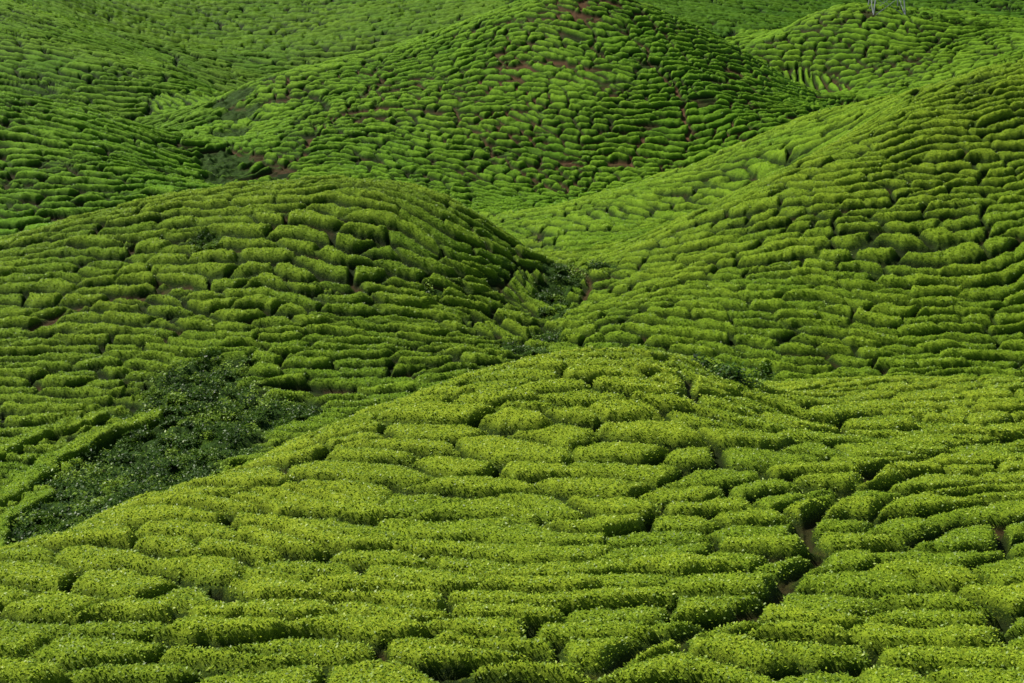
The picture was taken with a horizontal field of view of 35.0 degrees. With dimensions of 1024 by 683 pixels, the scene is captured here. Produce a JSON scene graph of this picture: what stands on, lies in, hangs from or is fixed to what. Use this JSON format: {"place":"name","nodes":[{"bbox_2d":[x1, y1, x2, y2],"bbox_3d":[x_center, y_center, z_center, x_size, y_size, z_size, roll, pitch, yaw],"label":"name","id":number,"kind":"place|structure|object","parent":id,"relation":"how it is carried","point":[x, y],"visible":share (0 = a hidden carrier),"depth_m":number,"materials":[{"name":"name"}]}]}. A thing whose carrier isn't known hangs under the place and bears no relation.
{"place":"outdoors","nodes":[
{"label":"outdoors","id":0,"kind":"place"},
{"bbox_2d":[0,0,1023,682],"bbox_3d":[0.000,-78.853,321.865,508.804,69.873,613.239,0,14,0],"label":"tea plantation hills","id":1,"kind":"structure","parent":0,"point":[240,52],"depth_m":122.79,"materials":[{"name":"green plant"}]},
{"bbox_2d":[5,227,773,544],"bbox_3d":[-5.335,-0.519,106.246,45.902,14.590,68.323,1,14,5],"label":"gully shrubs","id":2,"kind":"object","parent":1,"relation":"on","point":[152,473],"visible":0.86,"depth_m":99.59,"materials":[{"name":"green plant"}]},
{"bbox_2d":[0,0,1023,682],"bbox_3d":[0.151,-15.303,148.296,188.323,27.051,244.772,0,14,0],"label":"tea leaves","id":3,"kind":"object","parent":1,"relation":"on","point":[552,566],"visible":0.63,"depth_m":54.83,"materials":[{"name":"green plant"}]},
{"bbox_2d":[868,0,905,14],"bbox_3d":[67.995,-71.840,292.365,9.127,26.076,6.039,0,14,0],"label":"electricity pylon","id":4,"kind":"object","parent":1,"relation":"on","point":[873,10],"visible":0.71,"depth_m":292.56,"materials":[{"name":"metal"}]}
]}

